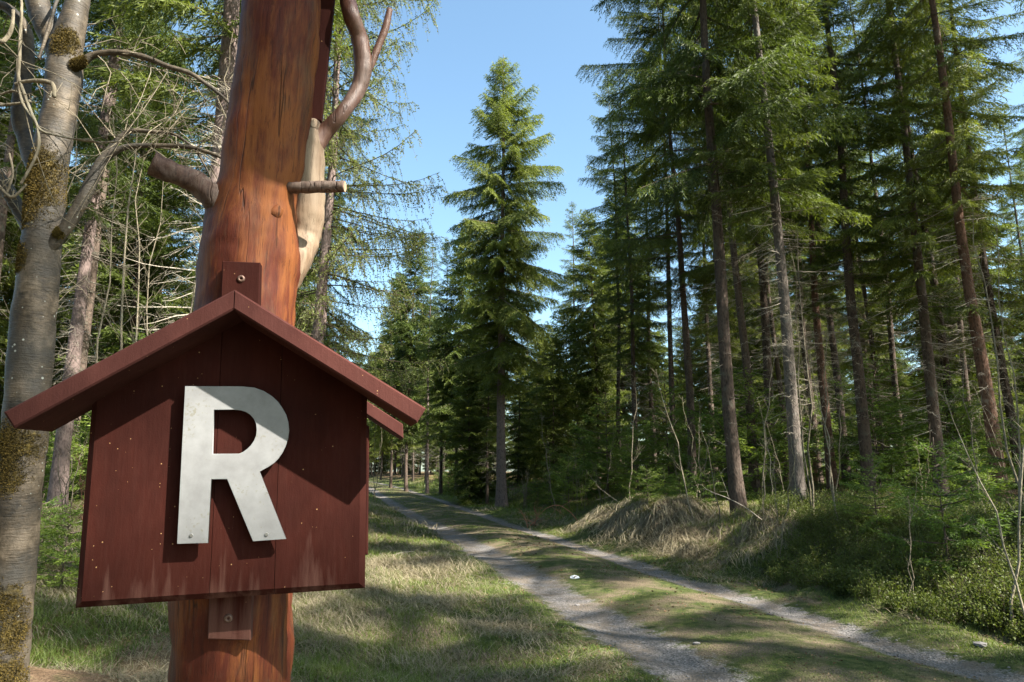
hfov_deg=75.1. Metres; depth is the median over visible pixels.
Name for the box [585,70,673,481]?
spruce tree
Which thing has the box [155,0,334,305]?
spruce tree
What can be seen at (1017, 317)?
spruce tree
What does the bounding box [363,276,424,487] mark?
spruce tree
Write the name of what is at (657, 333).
spruce tree
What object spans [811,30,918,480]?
spruce tree
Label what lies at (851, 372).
spruce tree
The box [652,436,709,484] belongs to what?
young spruce
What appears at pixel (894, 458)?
young spruce
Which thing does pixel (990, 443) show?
bare sapling
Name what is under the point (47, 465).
young spruce
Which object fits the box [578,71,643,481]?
spruce tree
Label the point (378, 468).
bare sapling
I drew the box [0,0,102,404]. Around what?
spruce tree
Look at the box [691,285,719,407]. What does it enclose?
spruce tree
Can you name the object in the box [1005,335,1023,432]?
spruce tree
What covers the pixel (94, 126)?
spruce tree
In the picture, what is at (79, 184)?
spruce tree
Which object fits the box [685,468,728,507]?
young spruce
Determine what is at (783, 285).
spruce tree
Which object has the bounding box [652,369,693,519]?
bare sapling
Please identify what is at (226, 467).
house shaped sign
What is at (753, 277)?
spruce tree
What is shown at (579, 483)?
bare sapling
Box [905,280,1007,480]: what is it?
spruce tree
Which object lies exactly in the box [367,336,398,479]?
spruce tree
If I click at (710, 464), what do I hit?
bare sapling
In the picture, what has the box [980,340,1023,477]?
spruce tree
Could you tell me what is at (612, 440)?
young spruce
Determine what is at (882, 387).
spruce tree
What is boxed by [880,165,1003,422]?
spruce tree
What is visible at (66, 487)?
bare sapling
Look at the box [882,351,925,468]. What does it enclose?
spruce tree
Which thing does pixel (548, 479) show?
bare sapling
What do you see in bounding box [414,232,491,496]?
spruce tree
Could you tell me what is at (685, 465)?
young spruce
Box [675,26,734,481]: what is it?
spruce tree
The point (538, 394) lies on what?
spruce tree
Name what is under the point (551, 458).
young spruce
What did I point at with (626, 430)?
spruce tree
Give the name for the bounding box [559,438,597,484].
young spruce
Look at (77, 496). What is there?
young spruce
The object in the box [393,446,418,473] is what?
spruce tree
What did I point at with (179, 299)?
spruce tree
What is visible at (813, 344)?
spruce tree
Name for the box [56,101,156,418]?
bare sapling
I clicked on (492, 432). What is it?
spruce tree
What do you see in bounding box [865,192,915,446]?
spruce tree
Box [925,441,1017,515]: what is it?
young spruce
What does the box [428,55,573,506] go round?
spruce tree
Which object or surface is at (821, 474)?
young spruce
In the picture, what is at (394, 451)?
spruce tree
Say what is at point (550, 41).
sky
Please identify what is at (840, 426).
bare sapling
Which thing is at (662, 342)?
spruce tree
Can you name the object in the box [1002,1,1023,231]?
spruce tree
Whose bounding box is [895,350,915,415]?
spruce tree
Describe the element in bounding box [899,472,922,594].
bare sapling
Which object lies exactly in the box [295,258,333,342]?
spruce tree
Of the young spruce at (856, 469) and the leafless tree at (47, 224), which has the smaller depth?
the leafless tree at (47, 224)
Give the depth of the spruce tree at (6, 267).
20.01 m
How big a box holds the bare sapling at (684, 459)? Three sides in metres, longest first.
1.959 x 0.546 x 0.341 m
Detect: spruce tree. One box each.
[0,0,78,384]
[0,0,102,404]
[0,0,215,508]
[0,13,44,334]
[0,156,71,422]
[0,177,81,484]
[33,0,220,491]
[45,234,139,486]
[48,68,203,470]
[48,226,111,463]
[50,0,189,501]
[62,11,207,354]
[66,86,117,321]
[83,0,351,332]
[142,28,200,335]
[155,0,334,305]
[163,259,195,313]
[170,1,240,305]
[177,257,197,313]
[295,4,381,365]
[295,193,336,321]
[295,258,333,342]
[354,353,366,367]
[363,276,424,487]
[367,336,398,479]
[368,227,448,491]
[369,420,380,477]
[370,362,385,475]
[370,451,389,474]
[375,448,393,469]
[387,448,399,473]
[388,452,414,470]
[389,444,400,473]
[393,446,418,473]
[399,440,404,476]
[401,417,423,465]
[406,245,443,493]
[408,359,423,481]
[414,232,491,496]
[414,418,421,474]
[417,390,441,481]
[418,238,463,494]
[418,455,435,472]
[419,368,451,469]
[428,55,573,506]
[429,336,451,477]
[429,401,454,468]
[429,402,448,475]
[433,381,471,468]
[438,348,496,504]
[439,317,519,502]
[466,281,497,504]
[477,271,521,488]
[480,191,527,445]
[493,354,542,483]
[505,356,531,468]
[512,341,557,481]
[513,286,540,435]
[518,336,557,479]
[520,320,580,488]
[528,302,596,475]
[549,201,592,438]
[549,209,636,481]
[566,370,595,462]
[575,0,764,491]
[576,175,675,478]
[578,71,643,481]
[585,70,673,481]
[590,0,870,513]
[603,352,644,473]
[612,76,693,474]
[617,0,705,485]
[632,330,681,477]
[637,408,659,473]
[651,9,768,483]
[654,329,673,432]
[662,323,703,445]
[663,0,781,499]
[668,0,871,498]
[668,325,722,479]
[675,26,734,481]
[676,292,743,469]
[687,0,827,484]
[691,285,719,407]
[705,282,762,470]
[713,193,782,409]
[728,141,776,388]
[730,256,801,438]
[731,22,791,480]
[742,0,874,491]
[747,1,849,482]
[751,0,952,497]
[755,302,825,479]
[759,377,782,472]
[760,0,862,482]
[767,217,839,453]
[772,84,848,478]
[793,313,850,432]
[794,160,851,412]
[800,291,883,469]
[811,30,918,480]
[815,47,904,475]
[817,0,928,481]
[818,353,859,474]
[820,0,1023,502]
[826,90,903,432]
[842,0,1009,482]
[850,0,1023,504]
[851,391,892,470]
[856,203,915,427]
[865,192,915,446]
[870,309,910,472]
[875,146,922,372]
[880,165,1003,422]
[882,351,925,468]
[887,3,997,479]
[893,0,1023,490]
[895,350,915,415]
[902,137,1023,478]
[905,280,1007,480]
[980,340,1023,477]
[987,254,1023,435]
[990,107,1023,388]
[998,200,1023,406]
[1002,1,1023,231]
[1002,373,1023,458]
[1004,128,1023,337]
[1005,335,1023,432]
[1006,228,1023,417]
[1011,0,1023,11]
[1011,139,1023,233]
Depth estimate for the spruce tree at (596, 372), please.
37.43 m
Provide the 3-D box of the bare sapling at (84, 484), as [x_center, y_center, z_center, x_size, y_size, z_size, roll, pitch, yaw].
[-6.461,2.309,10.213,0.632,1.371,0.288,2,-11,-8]
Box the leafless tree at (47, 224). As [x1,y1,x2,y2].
[0,0,237,681]
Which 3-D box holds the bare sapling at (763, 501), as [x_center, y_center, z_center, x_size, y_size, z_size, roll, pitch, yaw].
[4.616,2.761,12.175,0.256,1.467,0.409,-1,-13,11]
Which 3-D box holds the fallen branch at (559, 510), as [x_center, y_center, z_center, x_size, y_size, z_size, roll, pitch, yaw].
[1.689,5.259,20.535,1.630,0.909,0.537,3,-12,-16]
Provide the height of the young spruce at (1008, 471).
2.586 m
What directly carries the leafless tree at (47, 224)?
on the ground at (573, 592)
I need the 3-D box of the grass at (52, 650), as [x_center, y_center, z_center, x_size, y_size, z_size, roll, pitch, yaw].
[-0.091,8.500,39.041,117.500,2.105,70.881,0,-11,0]
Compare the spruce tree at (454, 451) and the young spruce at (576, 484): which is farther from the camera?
the spruce tree at (454, 451)
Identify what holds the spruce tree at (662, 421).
on the ground at (573, 592)
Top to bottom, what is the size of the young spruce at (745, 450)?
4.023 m
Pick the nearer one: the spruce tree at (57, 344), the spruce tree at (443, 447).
the spruce tree at (57, 344)
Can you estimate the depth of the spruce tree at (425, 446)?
65.51 m
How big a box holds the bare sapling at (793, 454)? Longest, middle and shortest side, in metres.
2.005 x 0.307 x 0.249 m
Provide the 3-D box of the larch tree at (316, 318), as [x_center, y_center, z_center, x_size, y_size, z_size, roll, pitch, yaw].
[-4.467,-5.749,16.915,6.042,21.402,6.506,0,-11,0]
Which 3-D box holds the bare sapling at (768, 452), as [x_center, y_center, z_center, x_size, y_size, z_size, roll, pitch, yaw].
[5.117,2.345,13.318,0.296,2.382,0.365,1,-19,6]
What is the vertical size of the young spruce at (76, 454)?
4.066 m
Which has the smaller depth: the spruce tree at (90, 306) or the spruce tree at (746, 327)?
the spruce tree at (90, 306)
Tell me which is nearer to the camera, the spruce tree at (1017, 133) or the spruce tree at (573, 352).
the spruce tree at (1017, 133)
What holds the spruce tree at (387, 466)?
on the ground at (573, 592)
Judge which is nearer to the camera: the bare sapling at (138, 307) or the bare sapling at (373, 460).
the bare sapling at (138, 307)
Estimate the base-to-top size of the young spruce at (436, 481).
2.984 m
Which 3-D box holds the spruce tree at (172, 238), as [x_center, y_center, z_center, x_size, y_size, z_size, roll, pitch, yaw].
[-14.126,-7.641,25.792,5.441,26.873,4.893,11,-15,-43]
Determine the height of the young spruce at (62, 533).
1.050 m
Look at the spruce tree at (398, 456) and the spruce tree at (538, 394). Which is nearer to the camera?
the spruce tree at (538, 394)
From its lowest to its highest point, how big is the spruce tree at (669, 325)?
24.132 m
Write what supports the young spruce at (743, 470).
on the ground at (573, 592)
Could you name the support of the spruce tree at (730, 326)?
on the ground at (573, 592)
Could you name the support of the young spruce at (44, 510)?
on the ground at (573, 592)
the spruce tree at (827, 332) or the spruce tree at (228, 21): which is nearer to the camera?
the spruce tree at (228, 21)
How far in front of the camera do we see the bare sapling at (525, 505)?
29.35 m
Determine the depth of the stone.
6.14 m
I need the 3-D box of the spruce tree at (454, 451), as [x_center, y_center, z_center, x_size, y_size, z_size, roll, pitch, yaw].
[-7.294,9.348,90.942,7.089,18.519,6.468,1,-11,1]
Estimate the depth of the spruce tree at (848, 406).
40.00 m
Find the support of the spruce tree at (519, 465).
on the ground at (573, 592)
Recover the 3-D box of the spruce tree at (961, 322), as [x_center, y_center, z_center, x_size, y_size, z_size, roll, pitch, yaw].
[17.330,-6.151,26.451,4.155,24.132,3.733,7,-14,-33]
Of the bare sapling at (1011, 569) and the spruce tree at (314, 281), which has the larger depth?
the spruce tree at (314, 281)
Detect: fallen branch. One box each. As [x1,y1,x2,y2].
[542,497,586,524]
[586,469,619,502]
[695,469,761,520]
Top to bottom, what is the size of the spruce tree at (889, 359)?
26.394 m
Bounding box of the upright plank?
[312,0,334,123]
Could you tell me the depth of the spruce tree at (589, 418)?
88.11 m
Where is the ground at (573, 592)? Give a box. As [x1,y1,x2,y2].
[30,471,1023,681]
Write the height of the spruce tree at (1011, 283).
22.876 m
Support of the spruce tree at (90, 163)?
on the ground at (573, 592)
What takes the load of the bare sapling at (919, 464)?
on the ground at (573, 592)
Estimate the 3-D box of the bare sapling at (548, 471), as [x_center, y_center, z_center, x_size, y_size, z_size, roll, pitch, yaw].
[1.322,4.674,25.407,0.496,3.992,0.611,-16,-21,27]
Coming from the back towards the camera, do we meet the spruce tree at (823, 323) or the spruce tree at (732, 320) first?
the spruce tree at (823, 323)
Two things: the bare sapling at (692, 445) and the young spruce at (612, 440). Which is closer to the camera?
the bare sapling at (692, 445)
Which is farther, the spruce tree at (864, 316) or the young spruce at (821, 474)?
the spruce tree at (864, 316)
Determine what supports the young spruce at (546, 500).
on the ground at (573, 592)
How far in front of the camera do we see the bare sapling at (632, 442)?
17.71 m
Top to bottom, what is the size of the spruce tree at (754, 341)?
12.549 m
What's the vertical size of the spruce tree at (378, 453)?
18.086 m
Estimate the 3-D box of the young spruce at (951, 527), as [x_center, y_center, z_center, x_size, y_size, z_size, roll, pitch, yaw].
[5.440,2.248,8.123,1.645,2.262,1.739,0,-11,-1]
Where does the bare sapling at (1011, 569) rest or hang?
on the ground at (573, 592)
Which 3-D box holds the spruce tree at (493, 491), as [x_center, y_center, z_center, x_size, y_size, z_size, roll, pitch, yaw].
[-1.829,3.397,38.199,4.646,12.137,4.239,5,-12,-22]
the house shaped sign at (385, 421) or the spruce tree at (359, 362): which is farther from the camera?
the spruce tree at (359, 362)
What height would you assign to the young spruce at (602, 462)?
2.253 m
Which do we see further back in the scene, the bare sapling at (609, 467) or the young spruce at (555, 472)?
the young spruce at (555, 472)
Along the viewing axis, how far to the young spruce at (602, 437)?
27.99 m
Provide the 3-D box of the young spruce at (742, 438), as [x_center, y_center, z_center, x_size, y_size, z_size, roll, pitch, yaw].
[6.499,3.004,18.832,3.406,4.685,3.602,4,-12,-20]
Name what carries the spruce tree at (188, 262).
on the ground at (573, 592)
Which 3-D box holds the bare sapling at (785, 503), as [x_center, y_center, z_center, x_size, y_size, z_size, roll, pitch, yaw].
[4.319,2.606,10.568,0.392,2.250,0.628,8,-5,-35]
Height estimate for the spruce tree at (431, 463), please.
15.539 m
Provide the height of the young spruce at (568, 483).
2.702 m
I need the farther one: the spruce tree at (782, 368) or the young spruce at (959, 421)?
the spruce tree at (782, 368)
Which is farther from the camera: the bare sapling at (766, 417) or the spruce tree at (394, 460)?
the spruce tree at (394, 460)
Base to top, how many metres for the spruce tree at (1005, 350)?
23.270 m
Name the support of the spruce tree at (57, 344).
on the ground at (573, 592)
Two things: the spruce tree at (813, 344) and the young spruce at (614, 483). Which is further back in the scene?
the spruce tree at (813, 344)
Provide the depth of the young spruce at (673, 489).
15.80 m
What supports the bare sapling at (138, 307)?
on the ground at (573, 592)
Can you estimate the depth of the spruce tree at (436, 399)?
47.20 m
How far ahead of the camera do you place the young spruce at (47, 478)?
13.08 m
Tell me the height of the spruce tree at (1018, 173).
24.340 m
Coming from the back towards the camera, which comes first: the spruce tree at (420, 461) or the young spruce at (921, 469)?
the spruce tree at (420, 461)
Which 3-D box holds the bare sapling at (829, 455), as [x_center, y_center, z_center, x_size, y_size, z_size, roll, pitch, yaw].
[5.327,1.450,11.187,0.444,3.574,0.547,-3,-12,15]
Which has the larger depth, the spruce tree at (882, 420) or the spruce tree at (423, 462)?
the spruce tree at (423, 462)
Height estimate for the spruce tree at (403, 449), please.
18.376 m
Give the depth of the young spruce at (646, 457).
24.92 m
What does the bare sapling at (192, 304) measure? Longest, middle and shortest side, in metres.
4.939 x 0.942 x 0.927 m
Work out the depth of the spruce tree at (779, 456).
36.07 m
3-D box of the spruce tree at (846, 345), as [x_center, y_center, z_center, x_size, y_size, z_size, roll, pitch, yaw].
[17.799,-4.589,34.323,4.804,23.655,4.298,6,-13,-28]
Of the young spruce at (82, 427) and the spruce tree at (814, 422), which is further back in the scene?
the spruce tree at (814, 422)
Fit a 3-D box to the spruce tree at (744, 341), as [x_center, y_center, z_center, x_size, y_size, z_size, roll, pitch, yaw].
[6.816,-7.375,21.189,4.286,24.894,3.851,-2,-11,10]
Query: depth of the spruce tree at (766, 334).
22.46 m
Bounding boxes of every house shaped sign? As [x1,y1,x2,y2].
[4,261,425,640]
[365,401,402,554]
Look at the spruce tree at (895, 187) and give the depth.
22.14 m
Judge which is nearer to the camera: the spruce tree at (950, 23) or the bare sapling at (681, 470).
the bare sapling at (681, 470)
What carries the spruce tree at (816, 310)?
on the ground at (573, 592)
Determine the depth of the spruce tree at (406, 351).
54.35 m
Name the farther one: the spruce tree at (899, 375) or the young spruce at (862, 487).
the spruce tree at (899, 375)
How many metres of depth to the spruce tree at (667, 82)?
16.04 m
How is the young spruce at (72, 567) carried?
on the ground at (573, 592)
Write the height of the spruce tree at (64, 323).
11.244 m
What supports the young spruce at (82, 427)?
on the ground at (573, 592)
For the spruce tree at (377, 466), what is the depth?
105.57 m
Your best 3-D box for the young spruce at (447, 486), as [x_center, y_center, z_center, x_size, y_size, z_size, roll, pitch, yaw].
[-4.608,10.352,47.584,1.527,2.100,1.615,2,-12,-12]
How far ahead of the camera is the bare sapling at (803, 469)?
14.29 m
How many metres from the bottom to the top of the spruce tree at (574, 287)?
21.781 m
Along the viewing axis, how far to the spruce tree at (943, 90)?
16.79 m
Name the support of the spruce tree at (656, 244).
on the ground at (573, 592)
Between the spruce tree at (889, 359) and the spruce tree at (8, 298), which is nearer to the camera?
the spruce tree at (8, 298)
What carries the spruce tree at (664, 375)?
on the ground at (573, 592)
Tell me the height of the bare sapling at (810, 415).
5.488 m
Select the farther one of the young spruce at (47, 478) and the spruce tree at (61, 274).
the spruce tree at (61, 274)
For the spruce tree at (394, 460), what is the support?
on the ground at (573, 592)
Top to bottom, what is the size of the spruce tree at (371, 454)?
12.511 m
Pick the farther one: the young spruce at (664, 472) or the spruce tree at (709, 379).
the spruce tree at (709, 379)
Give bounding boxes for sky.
[0,0,1023,471]
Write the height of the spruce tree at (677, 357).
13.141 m
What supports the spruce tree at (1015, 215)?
on the ground at (573, 592)
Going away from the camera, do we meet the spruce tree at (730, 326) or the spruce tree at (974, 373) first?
the spruce tree at (974, 373)
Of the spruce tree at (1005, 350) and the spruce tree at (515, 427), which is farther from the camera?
the spruce tree at (515, 427)
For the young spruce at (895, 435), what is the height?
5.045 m
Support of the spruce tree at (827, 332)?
on the ground at (573, 592)
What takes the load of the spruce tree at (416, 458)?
on the ground at (573, 592)
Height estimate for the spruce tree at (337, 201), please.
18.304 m
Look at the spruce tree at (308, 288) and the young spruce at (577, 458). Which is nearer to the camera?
the young spruce at (577, 458)
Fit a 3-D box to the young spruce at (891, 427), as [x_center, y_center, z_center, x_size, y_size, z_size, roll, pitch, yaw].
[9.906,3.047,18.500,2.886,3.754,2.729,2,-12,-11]
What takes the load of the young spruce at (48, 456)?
on the ground at (573, 592)
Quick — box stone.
[973,641,986,647]
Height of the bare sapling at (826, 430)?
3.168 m
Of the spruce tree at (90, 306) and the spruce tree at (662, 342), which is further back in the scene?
the spruce tree at (662, 342)
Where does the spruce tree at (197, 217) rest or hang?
on the ground at (573, 592)
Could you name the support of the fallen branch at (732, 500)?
on the ground at (573, 592)
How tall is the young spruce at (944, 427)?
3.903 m
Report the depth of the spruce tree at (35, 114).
29.31 m
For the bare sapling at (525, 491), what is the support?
on the ground at (573, 592)
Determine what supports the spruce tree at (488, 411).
on the ground at (573, 592)
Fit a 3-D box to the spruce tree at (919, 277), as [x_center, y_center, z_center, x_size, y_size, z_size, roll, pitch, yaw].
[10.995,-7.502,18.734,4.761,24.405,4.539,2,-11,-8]
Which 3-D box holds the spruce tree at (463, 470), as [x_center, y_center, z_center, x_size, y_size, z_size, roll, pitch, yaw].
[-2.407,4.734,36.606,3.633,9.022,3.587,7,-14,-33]
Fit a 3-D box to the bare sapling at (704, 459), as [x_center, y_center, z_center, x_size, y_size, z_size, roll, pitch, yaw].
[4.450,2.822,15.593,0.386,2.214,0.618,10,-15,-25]
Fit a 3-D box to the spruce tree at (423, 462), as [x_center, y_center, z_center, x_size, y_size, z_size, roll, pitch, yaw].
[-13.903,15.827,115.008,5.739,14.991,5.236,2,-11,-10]
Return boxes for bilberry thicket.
[748,485,1023,641]
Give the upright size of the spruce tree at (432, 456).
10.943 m
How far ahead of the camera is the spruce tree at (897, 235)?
44.16 m
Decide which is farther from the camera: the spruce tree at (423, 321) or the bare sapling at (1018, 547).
the spruce tree at (423, 321)
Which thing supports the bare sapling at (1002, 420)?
on the ground at (573, 592)
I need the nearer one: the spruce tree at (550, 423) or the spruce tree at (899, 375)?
the spruce tree at (550, 423)
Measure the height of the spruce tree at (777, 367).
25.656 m
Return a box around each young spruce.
[36,502,83,588]
[37,493,80,566]
[42,430,83,500]
[43,438,86,500]
[44,427,89,502]
[45,418,89,502]
[45,523,81,578]
[48,354,111,504]
[71,322,156,502]
[432,462,453,490]
[438,472,454,491]
[536,446,572,492]
[540,484,561,503]
[544,459,578,494]
[545,451,588,498]
[546,454,593,509]
[554,433,606,498]
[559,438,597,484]
[568,392,665,493]
[586,425,630,490]
[589,448,610,484]
[592,459,627,490]
[596,421,670,494]
[619,380,715,490]
[622,465,663,501]
[623,448,667,490]
[650,406,722,486]
[651,465,677,497]
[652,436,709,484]
[664,473,696,497]
[670,358,808,497]
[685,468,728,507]
[693,367,813,501]
[705,408,766,485]
[706,408,784,485]
[776,392,855,483]
[784,426,843,483]
[803,351,948,487]
[819,383,929,493]
[820,414,886,480]
[825,451,924,538]
[873,431,924,480]
[873,432,1022,577]
[886,363,1023,482]
[902,389,1022,481]
[903,378,987,485]
[905,461,958,500]
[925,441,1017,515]
[961,414,1023,507]
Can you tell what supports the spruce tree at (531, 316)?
on the ground at (573, 592)
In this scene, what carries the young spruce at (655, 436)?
on the ground at (573, 592)
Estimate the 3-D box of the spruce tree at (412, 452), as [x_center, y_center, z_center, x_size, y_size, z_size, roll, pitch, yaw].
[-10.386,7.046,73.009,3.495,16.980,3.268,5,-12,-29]
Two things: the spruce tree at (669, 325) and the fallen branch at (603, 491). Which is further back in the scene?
the spruce tree at (669, 325)
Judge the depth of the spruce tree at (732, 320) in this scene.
26.90 m
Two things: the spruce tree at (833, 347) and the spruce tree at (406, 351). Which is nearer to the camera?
the spruce tree at (833, 347)
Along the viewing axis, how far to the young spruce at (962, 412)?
20.84 m
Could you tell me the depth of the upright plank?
1.91 m
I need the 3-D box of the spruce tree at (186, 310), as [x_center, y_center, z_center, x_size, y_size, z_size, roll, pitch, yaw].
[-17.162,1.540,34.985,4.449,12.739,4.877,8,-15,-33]
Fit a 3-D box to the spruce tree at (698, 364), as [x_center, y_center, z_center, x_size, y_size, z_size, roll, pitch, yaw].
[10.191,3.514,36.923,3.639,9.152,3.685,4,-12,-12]
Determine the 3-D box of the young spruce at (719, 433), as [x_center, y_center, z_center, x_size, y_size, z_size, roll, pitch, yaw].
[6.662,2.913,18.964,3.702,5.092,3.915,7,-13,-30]
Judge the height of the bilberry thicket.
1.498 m
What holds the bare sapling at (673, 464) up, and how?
on the ground at (573, 592)
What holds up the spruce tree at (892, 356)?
on the ground at (573, 592)
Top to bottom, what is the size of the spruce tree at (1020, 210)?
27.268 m
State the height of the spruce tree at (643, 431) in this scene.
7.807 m
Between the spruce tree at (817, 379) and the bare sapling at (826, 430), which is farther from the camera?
the spruce tree at (817, 379)
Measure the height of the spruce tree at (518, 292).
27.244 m
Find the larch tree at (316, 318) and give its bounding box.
[200,0,450,423]
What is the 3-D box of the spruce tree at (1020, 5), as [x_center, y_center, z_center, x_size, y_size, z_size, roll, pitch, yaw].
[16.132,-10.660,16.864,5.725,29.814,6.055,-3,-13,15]
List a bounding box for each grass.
[30,473,1023,681]
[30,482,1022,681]
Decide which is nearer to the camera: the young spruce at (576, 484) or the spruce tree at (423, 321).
the young spruce at (576, 484)
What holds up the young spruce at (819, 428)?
on the ground at (573, 592)
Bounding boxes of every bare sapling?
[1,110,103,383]
[53,432,88,520]
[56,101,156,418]
[74,451,85,519]
[78,157,176,371]
[150,177,209,323]
[369,422,375,496]
[374,427,383,500]
[519,469,528,507]
[522,469,530,509]
[539,415,554,512]
[545,440,550,502]
[573,449,582,505]
[604,424,613,498]
[627,377,643,498]
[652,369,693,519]
[666,434,679,491]
[674,424,691,490]
[677,394,705,496]
[696,400,720,518]
[698,421,711,501]
[756,403,773,502]
[759,334,781,498]
[759,455,765,530]
[765,423,783,494]
[768,231,838,514]
[768,438,797,561]
[785,409,796,505]
[799,423,808,497]
[805,349,837,520]
[819,322,836,513]
[830,355,848,491]
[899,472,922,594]
[913,420,930,500]
[935,388,1023,615]
[958,353,984,510]
[961,213,1023,508]
[972,386,1016,501]
[1003,341,1023,634]
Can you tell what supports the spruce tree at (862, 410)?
on the ground at (573, 592)
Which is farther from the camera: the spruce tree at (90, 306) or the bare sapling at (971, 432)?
the spruce tree at (90, 306)
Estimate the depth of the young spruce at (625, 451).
23.72 m
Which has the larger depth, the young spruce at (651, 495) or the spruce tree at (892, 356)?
the spruce tree at (892, 356)
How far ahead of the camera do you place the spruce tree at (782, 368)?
31.96 m
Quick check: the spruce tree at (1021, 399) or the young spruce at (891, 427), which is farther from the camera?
the spruce tree at (1021, 399)
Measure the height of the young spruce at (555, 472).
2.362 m
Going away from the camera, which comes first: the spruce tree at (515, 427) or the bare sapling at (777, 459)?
the bare sapling at (777, 459)
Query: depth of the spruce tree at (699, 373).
44.26 m
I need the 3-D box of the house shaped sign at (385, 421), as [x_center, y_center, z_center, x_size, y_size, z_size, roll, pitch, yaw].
[-0.601,0.342,1.936,0.553,0.548,0.150,1,-10,-13]
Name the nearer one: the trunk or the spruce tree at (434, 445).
the trunk
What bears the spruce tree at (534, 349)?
on the ground at (573, 592)

